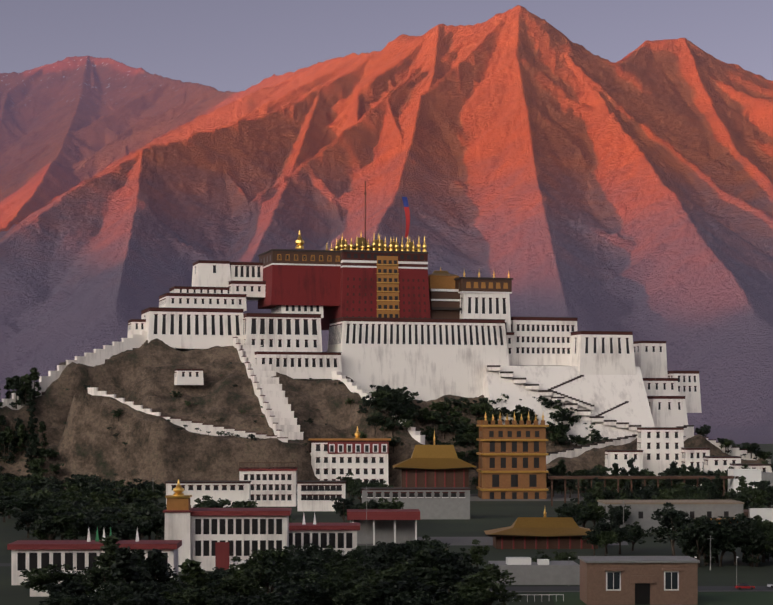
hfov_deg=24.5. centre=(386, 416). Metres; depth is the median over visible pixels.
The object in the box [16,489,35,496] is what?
tree
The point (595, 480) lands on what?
tree
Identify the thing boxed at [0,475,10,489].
tree
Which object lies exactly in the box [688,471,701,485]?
tree
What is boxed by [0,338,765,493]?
red hill terrain
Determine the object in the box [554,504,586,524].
tree
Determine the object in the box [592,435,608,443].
tree
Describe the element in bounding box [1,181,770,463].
potala
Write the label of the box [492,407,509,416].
tree
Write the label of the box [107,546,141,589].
tree
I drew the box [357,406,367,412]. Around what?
tree
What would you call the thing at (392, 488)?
dark town roof
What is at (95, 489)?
tree
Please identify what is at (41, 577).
tree
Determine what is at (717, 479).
tree
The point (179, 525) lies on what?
town
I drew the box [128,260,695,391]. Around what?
roof trim
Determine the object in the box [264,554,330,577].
tree
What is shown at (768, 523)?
tree
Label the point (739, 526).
tree
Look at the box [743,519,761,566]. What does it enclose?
tree
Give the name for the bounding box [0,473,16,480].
tree
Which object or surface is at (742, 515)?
tree
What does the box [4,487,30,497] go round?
tree
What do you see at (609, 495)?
tree
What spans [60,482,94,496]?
tree
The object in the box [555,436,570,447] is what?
tree
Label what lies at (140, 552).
tree
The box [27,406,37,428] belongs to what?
tree
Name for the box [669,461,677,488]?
tree
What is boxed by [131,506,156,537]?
tree
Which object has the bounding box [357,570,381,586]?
tree
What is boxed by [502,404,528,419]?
tree
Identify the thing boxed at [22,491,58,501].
tree
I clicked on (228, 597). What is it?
tree
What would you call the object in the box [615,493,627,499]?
tree
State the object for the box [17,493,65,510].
tree
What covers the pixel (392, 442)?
tree
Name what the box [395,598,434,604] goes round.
tree
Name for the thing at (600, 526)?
tree
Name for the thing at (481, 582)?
tree
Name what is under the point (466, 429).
tree
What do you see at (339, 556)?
tree
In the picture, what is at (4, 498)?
tree
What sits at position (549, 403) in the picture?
tree
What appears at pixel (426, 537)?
tree
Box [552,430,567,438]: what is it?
tree
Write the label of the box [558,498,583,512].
tree
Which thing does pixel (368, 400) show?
tree
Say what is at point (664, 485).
tree
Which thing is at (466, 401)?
tree
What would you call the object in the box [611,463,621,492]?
tree
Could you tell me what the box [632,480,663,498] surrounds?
tree
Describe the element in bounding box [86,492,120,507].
tree
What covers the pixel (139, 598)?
tree
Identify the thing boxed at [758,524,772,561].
tree
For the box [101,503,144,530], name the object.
tree
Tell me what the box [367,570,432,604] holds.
tree
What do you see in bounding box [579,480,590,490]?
tree
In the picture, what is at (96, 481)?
tree
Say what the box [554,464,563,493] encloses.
tree
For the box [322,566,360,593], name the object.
tree
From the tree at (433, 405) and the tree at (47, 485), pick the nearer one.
the tree at (47, 485)
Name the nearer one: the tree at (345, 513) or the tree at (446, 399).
the tree at (345, 513)
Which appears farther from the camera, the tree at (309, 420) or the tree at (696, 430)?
the tree at (696, 430)
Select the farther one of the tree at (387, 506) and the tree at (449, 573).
the tree at (387, 506)
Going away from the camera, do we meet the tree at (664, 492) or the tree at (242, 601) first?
the tree at (242, 601)
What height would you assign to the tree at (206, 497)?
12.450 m
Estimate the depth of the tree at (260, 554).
385.79 m
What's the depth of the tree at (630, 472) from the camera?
867.86 m
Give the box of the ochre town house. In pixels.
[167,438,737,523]
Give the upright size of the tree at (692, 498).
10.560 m
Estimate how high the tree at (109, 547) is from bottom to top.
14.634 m
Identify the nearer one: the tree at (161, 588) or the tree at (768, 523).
the tree at (161, 588)
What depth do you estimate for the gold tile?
864.38 m
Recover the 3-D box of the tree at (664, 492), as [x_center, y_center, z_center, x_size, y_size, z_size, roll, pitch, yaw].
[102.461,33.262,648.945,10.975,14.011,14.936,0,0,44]
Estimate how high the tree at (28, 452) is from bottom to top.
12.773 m
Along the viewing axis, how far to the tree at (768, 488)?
748.14 m
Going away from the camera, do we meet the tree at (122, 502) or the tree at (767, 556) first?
the tree at (767, 556)
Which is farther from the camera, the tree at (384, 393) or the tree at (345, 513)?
the tree at (384, 393)
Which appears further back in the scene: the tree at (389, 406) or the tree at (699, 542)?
the tree at (389, 406)
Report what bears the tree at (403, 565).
on the lawn at (725, 598)
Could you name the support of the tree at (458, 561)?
on the lawn at (725, 598)
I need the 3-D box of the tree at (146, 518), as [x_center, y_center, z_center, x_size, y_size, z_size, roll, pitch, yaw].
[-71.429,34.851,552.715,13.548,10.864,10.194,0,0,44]
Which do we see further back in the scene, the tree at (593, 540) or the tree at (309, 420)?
the tree at (309, 420)
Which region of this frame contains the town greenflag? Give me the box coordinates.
[95,527,111,541]
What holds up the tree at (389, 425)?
on the red hill terrain at (83, 441)
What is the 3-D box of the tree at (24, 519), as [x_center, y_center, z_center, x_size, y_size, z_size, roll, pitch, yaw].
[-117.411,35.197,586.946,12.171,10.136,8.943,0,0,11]
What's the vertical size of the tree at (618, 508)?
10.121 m
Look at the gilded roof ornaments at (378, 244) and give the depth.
1038.91 m
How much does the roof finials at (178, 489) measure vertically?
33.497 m
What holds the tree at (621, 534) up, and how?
on the ground at (487, 515)
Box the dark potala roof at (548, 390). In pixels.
[128,249,693,455]
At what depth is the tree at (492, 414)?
1019.39 m
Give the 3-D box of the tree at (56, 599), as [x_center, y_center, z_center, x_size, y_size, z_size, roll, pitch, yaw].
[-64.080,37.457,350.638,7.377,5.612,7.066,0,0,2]
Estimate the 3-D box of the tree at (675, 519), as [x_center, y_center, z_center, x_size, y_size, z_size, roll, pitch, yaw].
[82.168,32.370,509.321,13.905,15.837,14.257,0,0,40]
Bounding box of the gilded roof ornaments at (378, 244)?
[295,230,509,309]
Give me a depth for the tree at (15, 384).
953.71 m
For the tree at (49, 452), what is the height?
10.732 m
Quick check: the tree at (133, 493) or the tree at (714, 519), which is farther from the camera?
the tree at (133, 493)
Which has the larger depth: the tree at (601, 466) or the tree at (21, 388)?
the tree at (21, 388)
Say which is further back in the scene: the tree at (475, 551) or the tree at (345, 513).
the tree at (345, 513)
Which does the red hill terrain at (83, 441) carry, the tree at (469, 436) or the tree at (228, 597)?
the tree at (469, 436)
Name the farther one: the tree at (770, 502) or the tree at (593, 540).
the tree at (770, 502)
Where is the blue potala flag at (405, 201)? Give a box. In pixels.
[402,197,408,206]
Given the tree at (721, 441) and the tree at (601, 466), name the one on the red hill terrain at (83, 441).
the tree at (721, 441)
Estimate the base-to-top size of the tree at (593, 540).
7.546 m
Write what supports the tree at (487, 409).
on the red hill terrain at (83, 441)
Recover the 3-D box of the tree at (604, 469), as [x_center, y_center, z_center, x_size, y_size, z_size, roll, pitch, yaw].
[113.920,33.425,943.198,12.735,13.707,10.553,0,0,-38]
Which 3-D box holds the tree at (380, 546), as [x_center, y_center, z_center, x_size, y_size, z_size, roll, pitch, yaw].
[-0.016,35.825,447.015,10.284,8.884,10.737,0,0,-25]
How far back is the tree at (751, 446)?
1040.00 m
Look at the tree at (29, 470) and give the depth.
928.14 m
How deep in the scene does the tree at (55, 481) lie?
869.75 m
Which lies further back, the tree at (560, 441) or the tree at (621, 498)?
the tree at (560, 441)
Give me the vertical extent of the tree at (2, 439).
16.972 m
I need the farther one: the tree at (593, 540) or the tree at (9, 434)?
the tree at (9, 434)
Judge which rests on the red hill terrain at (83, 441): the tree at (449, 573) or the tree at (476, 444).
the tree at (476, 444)
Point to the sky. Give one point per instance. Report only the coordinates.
(223, 45)
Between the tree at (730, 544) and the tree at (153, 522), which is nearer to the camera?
the tree at (730, 544)
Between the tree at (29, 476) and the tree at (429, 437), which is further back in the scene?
the tree at (429, 437)
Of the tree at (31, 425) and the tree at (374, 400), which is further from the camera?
the tree at (374, 400)
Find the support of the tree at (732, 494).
on the ground at (487, 515)
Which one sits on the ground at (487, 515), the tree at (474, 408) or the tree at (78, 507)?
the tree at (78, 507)
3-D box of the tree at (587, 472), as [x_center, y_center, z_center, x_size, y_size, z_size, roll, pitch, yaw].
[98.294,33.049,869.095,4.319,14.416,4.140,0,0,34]
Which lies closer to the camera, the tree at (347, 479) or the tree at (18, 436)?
the tree at (347, 479)
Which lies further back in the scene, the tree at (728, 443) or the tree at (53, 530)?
the tree at (728, 443)
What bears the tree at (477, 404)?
on the red hill terrain at (83, 441)
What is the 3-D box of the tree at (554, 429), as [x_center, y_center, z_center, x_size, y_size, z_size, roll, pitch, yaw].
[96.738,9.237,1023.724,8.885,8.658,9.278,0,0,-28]
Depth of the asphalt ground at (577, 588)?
415.60 m
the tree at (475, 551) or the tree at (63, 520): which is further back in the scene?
the tree at (63, 520)
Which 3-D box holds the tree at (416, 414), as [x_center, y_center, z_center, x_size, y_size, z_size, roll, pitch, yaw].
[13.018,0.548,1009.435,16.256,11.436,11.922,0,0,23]
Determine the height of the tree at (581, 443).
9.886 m
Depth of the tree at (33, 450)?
934.73 m
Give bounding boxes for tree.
[0,415,6,430]
[0,431,7,461]
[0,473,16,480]
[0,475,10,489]
[0,482,23,518]
[0,490,38,517]
[0,494,15,521]
[1,428,16,460]
[3,377,11,398]
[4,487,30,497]
[5,475,21,484]
[6,441,17,464]
[9,375,23,408]
[11,480,34,490]
[13,417,25,442]
[14,377,27,402]
[14,508,43,537]
[15,423,25,445]
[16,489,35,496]
[17,374,30,404]
[17,425,25,454]
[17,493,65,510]
[19,384,24,405]
[20,474,41,485]
[20,478,40,495]
[20,564,82,594]
[22,430,29,451]
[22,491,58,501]
[23,504,63,525]
[24,377,33,401]
[24,448,31,467]
[25,419,35,445]
[25,433,41,460]
[26,387,36,410]
[26,462,40,473]
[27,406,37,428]
[27,445,36,461]
[27,458,45,467]
[27,474,44,489]
[28,367,40,395]
[29,436,39,458]
[29,513,67,539]
[29,519,54,539]
[30,463,48,476]
[30,479,57,490]
[37,421,48,447]
[37,492,60,507]
[39,448,58,461]
[39,500,67,514]
[39,592,76,604]
[42,486,59,491]
[42,580,90,602]
[43,478,64,487]
[47,506,86,539]
[49,463,63,477]
[53,499,87,513]
[55,504,92,539]
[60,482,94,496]
[62,571,102,593]
[63,594,105,604]
[64,474,83,486]
[68,517,87,539]
[71,482,109,495]
[77,474,95,481]
[77,509,99,539]
[78,561,123,595]
[80,485,124,501]
[82,488,115,506]
[83,476,103,486]
[86,477,101,482]
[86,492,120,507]
[89,490,120,506]
[90,502,102,533]
[90,506,122,535]
[90,535,120,593]
[94,515,134,539]
[95,580,155,604]
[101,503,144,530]
[102,478,112,486]
[102,553,167,572]
[107,497,126,522]
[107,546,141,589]
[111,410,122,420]
[112,523,139,539]
[113,479,131,493]
[114,590,170,604]
[117,486,140,497]
[121,488,163,505]
[123,507,152,539]
[126,517,150,539]
[127,478,150,490]
[129,558,177,583]
[130,580,166,587]
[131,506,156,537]
[132,493,157,506]
[132,516,157,539]
[132,549,146,561]
[135,502,156,507]
[136,509,164,539]
[139,582,190,604]
[141,482,165,506]
[142,548,168,582]
[155,514,164,538]
[157,503,166,509]
[160,591,216,604]
[160,599,189,604]
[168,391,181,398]
[168,575,218,587]
[178,558,209,594]
[178,582,220,604]
[193,498,227,507]
[202,495,220,502]
[203,502,225,507]
[203,596,240,604]
[204,567,234,593]
[205,573,238,595]
[213,594,258,604]
[215,569,265,599]
[220,563,272,598]
[222,499,256,507]
[228,550,285,592]
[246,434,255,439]
[247,501,267,507]
[247,546,303,591]
[247,590,300,604]
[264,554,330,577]
[268,581,331,604]
[271,569,322,592]
[283,543,333,568]
[289,571,349,604]
[304,418,313,423]
[321,545,347,563]
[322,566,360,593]
[331,497,356,522]
[332,583,380,604]
[336,472,360,496]
[344,398,354,406]
[344,503,373,522]
[345,481,360,501]
[346,546,365,564]
[349,484,361,502]
[350,499,379,508]
[350,569,441,596]
[351,558,395,579]
[352,431,366,437]
[356,399,371,406]
[356,482,382,492]
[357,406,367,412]
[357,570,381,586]
[359,583,384,601]
[361,541,397,554]
[362,395,372,406]
[363,550,389,564]
[364,479,381,484]
[365,416,384,436]
[367,497,397,508]
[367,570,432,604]
[368,397,393,408]
[369,385,390,391]
[372,412,394,426]
[373,390,391,399]
[377,401,398,417]
[377,402,397,417]
[377,543,417,564]
[379,418,402,436]
[381,480,393,486]
[381,497,403,508]
[383,500,399,508]
[386,561,438,581]
[387,435,402,452]
[389,402,407,420]
[390,389,408,402]
[392,539,440,555]
[392,589,430,604]
[395,410,412,419]
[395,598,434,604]
[396,387,418,398]
[397,540,452,586]
[400,419,413,433]
[404,397,422,409]
[406,541,449,554]
[407,408,423,419]
[409,549,437,604]
[412,407,435,426]
[419,426,435,441]
[422,431,438,444]
[422,535,448,551]
[425,411,437,426]
[428,401,448,410]
[429,551,483,589]
[431,542,450,550]
[432,574,447,598]
[433,563,463,601]
[434,404,450,417]
[434,587,493,604]
[435,592,468,604]
[436,411,452,425]
[438,424,452,439]
[438,441,450,444]
[442,397,453,408]
[448,424,465,434]
[449,406,462,421]
[449,417,462,426]
[450,421,463,430]
[451,435,472,445]
[452,397,463,410]
[453,563,522,604]
[455,416,470,426]
[455,433,465,446]
[456,397,476,414]
[456,450,470,459]
[456,548,478,564]
[461,425,473,432]
[462,432,478,447]
[463,450,478,467]
[465,423,478,434]
[468,539,489,571]
[469,402,483,417]
[470,397,492,415]
[470,477,477,489]
[473,398,486,402]
[473,403,494,416]
[474,441,478,449]
[476,412,499,422]
[483,418,497,424]
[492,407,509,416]
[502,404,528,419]
[508,411,527,422]
[520,408,534,414]
[524,550,551,560]
[530,415,538,424]
[536,396,548,401]
[540,421,554,440]
[541,399,560,407]
[546,468,560,496]
[546,475,563,496]
[548,433,561,447]
[549,407,568,421]
[549,409,570,424]
[550,551,576,560]
[551,425,562,431]
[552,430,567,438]
[553,401,562,408]
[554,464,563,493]
[554,479,582,497]
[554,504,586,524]
[555,424,568,430]
[555,424,568,436]
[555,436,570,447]
[555,459,567,494]
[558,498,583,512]
[558,514,577,521]
[566,415,581,423]
[569,435,585,446]
[571,469,585,492]
[573,472,592,492]
[573,504,597,526]
[578,441,591,444]
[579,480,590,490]
[581,531,600,555]
[583,436,593,443]
[583,486,620,504]
[583,488,593,501]
[585,425,599,436]
[585,469,591,481]
[587,466,598,488]
[587,502,605,525]
[589,472,607,484]
[590,433,609,440]
[590,518,619,553]
[591,477,600,489]
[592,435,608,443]
[592,481,604,523]
[593,464,612,474]
[596,531,617,555]
[598,467,611,475]
[601,474,629,491]
[603,508,628,525]
[604,504,630,526]
[609,527,631,553]
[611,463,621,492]
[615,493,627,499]
[619,467,626,496]
[620,497,640,499]
[622,521,647,550]
[623,470,640,490]
[623,483,632,498]
[626,492,655,499]
[627,457,637,487]
[632,466,639,493]
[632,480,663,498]
[637,471,655,485]
[639,469,646,487]
[645,502,693,555]
[651,489,682,499]
[655,479,677,488]
[658,467,680,475]
[659,489,682,498]
[662,481,674,488]
[665,478,672,489]
[668,522,725,565]
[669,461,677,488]
[672,466,699,479]
[673,471,689,483]
[674,482,690,492]
[676,495,703,499]
[676,515,725,566]
[679,488,686,496]
[680,464,686,471]
[681,487,707,497]
[682,477,718,499]
[682,532,692,556]
[683,486,689,496]
[686,517,716,522]
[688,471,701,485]
[689,486,701,491]
[689,490,707,496]
[693,517,703,558]
[694,427,706,434]
[699,424,710,440]
[702,471,713,475]
[703,478,714,499]
[703,528,716,565]
[704,516,750,564]
[709,525,747,566]
[714,469,720,490]
[714,474,722,498]
[714,487,725,499]
[717,438,726,448]
[719,438,735,452]
[720,479,727,488]
[720,488,741,499]
[728,491,750,508]
[730,492,756,508]
[733,513,762,557]
[736,476,748,506]
[738,528,772,566]
[740,519,756,565]
[742,486,770,507]
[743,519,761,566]
[744,442,759,457]
[745,515,772,561]
[751,480,772,494]
[752,447,762,459]
[755,480,768,507]
[758,451,772,458]
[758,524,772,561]
[759,451,769,459]
[764,528,772,550]
[765,519,772,561]
[767,492,772,507]
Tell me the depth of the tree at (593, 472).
863.57 m
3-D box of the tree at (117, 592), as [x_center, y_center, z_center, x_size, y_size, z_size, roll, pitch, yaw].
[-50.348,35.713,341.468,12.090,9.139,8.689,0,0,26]
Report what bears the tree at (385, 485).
on the ground at (487, 515)
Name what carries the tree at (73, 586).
on the ground at (487, 515)
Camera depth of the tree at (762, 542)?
475.07 m
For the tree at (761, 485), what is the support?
on the ground at (487, 515)
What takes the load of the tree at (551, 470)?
on the ground at (487, 515)
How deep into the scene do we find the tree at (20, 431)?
943.65 m
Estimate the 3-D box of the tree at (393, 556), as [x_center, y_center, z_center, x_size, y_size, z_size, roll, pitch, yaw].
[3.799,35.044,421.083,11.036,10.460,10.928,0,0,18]
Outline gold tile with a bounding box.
[393,425,589,535]
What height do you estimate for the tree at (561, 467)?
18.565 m
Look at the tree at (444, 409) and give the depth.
1016.98 m
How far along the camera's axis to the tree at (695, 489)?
741.95 m
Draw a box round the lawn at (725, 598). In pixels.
[549,592,772,604]
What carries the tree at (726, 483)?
on the ground at (487, 515)
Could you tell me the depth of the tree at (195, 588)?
343.69 m
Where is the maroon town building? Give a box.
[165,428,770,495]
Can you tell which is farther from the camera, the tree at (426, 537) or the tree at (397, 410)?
the tree at (397, 410)
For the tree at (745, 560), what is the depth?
478.41 m
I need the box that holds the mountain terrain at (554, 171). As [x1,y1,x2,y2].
[0,5,772,443]
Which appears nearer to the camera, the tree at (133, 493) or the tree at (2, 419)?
the tree at (133, 493)
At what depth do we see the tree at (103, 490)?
678.13 m
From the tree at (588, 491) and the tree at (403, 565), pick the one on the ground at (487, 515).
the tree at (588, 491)
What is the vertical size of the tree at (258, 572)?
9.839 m
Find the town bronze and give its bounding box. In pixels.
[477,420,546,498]
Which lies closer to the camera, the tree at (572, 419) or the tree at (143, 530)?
the tree at (143, 530)
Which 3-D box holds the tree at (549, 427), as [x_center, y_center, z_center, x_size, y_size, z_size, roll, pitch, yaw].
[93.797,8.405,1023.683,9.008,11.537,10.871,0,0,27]
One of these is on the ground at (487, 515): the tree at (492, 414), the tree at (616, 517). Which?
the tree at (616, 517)
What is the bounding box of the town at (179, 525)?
[11,430,772,604]
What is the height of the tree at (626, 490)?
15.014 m
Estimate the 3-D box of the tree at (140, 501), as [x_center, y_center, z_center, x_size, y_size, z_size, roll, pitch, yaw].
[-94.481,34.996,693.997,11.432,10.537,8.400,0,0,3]
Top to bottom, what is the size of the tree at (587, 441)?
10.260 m
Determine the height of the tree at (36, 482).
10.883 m
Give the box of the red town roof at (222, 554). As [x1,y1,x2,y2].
[7,442,592,569]
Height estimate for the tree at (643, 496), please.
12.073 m
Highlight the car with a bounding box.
[735,585,754,587]
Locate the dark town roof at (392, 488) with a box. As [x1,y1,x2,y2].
[165,427,772,489]
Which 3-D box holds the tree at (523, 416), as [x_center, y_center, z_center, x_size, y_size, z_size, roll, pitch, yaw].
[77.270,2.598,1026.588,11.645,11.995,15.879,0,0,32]
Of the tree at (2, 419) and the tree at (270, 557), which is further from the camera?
the tree at (2, 419)
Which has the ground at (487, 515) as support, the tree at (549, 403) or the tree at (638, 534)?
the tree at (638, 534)
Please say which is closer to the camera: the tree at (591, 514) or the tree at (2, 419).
the tree at (591, 514)
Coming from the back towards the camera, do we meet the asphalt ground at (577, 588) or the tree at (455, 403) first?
the tree at (455, 403)
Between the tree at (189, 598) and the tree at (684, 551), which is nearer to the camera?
the tree at (189, 598)
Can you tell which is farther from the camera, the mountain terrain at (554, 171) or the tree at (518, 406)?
the mountain terrain at (554, 171)
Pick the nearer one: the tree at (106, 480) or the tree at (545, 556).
the tree at (545, 556)
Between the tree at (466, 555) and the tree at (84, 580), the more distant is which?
the tree at (466, 555)
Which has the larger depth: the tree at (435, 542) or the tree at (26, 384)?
the tree at (26, 384)
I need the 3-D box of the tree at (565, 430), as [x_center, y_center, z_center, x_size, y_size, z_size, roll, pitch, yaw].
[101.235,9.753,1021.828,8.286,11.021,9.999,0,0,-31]
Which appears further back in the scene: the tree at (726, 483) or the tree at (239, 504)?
the tree at (726, 483)
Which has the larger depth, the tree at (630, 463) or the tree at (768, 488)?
the tree at (630, 463)
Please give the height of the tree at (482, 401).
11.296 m
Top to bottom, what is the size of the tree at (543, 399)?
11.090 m
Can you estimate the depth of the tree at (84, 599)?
338.26 m
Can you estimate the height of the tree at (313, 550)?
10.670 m
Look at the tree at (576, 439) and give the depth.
1019.13 m
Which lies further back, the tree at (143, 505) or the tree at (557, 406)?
the tree at (557, 406)
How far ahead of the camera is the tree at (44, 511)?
591.17 m
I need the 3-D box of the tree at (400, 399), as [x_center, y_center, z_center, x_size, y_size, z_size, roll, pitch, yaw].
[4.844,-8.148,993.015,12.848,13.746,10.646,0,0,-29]
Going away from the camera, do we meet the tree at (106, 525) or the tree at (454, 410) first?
the tree at (106, 525)
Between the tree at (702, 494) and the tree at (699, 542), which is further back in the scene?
the tree at (702, 494)
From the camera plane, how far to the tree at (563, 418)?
1028.82 m
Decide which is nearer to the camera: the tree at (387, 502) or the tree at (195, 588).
the tree at (195, 588)
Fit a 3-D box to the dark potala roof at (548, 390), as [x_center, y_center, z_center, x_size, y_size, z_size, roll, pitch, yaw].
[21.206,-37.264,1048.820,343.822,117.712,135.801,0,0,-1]
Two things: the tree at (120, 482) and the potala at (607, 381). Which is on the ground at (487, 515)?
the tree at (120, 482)
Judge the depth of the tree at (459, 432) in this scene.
1005.77 m
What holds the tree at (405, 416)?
on the red hill terrain at (83, 441)
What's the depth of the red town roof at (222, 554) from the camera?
464.04 m
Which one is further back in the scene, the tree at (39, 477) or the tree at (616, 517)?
the tree at (39, 477)
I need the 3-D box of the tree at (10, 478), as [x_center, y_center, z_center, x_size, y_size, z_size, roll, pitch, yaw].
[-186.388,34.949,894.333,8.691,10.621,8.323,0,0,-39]
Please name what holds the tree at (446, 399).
on the red hill terrain at (83, 441)
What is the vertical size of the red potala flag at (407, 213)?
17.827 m
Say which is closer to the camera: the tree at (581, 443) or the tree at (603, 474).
the tree at (603, 474)
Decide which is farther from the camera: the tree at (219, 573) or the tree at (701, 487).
the tree at (701, 487)
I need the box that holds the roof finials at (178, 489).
[165,412,546,516]
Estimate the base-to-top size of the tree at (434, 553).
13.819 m
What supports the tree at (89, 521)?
on the ground at (487, 515)
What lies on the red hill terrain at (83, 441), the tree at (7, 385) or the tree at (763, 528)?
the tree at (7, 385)
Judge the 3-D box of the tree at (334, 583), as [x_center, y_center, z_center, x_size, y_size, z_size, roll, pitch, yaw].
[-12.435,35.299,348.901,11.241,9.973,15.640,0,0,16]
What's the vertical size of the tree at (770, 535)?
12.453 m
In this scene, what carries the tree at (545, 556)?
on the ground at (487, 515)
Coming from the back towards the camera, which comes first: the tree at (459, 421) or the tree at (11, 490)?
the tree at (459, 421)
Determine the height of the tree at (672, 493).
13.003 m
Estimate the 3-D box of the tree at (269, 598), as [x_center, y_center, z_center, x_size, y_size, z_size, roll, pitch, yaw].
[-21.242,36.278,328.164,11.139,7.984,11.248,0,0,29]
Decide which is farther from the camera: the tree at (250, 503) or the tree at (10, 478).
the tree at (10, 478)
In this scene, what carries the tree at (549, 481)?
on the ground at (487, 515)
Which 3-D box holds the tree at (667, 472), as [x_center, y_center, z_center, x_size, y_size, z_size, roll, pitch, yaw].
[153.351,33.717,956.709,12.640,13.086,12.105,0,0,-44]
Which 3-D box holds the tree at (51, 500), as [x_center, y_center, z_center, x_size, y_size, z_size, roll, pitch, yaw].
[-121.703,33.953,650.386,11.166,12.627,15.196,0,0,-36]
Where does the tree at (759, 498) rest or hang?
on the ground at (487, 515)
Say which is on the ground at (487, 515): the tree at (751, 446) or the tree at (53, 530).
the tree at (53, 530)
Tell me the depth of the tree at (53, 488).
713.67 m
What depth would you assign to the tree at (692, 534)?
472.57 m
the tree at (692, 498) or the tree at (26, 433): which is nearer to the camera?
the tree at (692, 498)
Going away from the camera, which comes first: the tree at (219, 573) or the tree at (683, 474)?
the tree at (219, 573)
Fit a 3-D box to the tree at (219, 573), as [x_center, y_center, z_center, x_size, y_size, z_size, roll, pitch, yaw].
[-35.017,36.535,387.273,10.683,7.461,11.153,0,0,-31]
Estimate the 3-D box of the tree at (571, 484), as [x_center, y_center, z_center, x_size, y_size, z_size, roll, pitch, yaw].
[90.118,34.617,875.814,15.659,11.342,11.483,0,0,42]
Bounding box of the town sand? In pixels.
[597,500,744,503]
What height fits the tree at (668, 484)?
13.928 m
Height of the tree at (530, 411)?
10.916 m
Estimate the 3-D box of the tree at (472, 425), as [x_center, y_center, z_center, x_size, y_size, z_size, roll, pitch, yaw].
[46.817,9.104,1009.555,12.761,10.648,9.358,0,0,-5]
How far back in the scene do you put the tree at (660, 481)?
860.04 m
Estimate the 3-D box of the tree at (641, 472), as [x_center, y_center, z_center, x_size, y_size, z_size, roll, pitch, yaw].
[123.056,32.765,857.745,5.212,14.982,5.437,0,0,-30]
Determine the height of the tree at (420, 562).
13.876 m
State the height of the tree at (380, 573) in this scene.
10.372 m
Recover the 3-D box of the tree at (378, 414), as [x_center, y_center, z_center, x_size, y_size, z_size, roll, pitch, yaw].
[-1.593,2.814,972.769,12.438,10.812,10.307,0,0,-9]
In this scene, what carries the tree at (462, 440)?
on the red hill terrain at (83, 441)
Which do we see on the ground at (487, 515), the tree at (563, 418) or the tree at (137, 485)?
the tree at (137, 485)
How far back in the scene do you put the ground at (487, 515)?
545.59 m
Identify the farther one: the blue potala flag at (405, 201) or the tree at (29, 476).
the blue potala flag at (405, 201)
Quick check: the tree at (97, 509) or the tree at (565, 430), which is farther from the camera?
the tree at (565, 430)
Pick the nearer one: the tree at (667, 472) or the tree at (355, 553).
the tree at (355, 553)
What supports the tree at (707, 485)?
on the ground at (487, 515)
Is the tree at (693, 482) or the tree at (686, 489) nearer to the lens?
the tree at (686, 489)
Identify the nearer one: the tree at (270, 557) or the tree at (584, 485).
the tree at (270, 557)
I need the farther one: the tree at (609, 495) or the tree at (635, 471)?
the tree at (635, 471)
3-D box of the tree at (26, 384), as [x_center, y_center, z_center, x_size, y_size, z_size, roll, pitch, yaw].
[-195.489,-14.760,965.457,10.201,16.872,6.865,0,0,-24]
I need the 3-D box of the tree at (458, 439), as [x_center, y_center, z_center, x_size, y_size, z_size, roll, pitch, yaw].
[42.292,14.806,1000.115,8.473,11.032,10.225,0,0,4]
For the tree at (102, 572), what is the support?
on the ground at (487, 515)
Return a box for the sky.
[0,0,772,91]
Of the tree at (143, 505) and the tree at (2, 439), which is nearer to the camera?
the tree at (143, 505)
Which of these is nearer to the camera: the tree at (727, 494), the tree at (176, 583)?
the tree at (176, 583)
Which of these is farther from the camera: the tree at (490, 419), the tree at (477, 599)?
the tree at (490, 419)
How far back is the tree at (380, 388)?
1012.79 m
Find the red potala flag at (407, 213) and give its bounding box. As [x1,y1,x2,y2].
[404,207,409,236]
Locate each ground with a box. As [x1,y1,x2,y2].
[0,444,772,604]
[0,562,772,590]
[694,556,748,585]
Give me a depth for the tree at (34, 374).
965.45 m
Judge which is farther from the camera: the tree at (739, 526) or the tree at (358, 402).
the tree at (358, 402)
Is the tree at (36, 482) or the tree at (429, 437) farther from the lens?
the tree at (429, 437)
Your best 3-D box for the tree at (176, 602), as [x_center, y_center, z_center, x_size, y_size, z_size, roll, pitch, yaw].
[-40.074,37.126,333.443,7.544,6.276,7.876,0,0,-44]
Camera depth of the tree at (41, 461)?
929.18 m
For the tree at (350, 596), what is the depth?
339.50 m
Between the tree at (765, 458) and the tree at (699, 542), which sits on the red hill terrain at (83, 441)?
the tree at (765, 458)
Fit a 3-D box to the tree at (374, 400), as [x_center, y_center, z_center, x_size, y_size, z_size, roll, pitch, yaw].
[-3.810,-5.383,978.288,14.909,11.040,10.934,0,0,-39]
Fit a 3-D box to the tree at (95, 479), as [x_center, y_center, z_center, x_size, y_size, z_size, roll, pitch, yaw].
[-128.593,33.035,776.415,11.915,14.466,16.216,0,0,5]
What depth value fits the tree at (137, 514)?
556.03 m
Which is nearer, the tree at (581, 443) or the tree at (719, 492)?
the tree at (719, 492)
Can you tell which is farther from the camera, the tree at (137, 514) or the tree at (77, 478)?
the tree at (77, 478)
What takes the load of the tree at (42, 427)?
on the red hill terrain at (83, 441)
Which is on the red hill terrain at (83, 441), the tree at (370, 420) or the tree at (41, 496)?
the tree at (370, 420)
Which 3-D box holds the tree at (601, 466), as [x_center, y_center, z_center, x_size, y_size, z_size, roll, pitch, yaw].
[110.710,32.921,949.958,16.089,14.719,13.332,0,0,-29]
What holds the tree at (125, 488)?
on the ground at (487, 515)
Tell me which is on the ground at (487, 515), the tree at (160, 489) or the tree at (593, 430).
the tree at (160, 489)
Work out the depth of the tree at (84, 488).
748.18 m
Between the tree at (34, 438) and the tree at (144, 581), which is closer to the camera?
the tree at (144, 581)

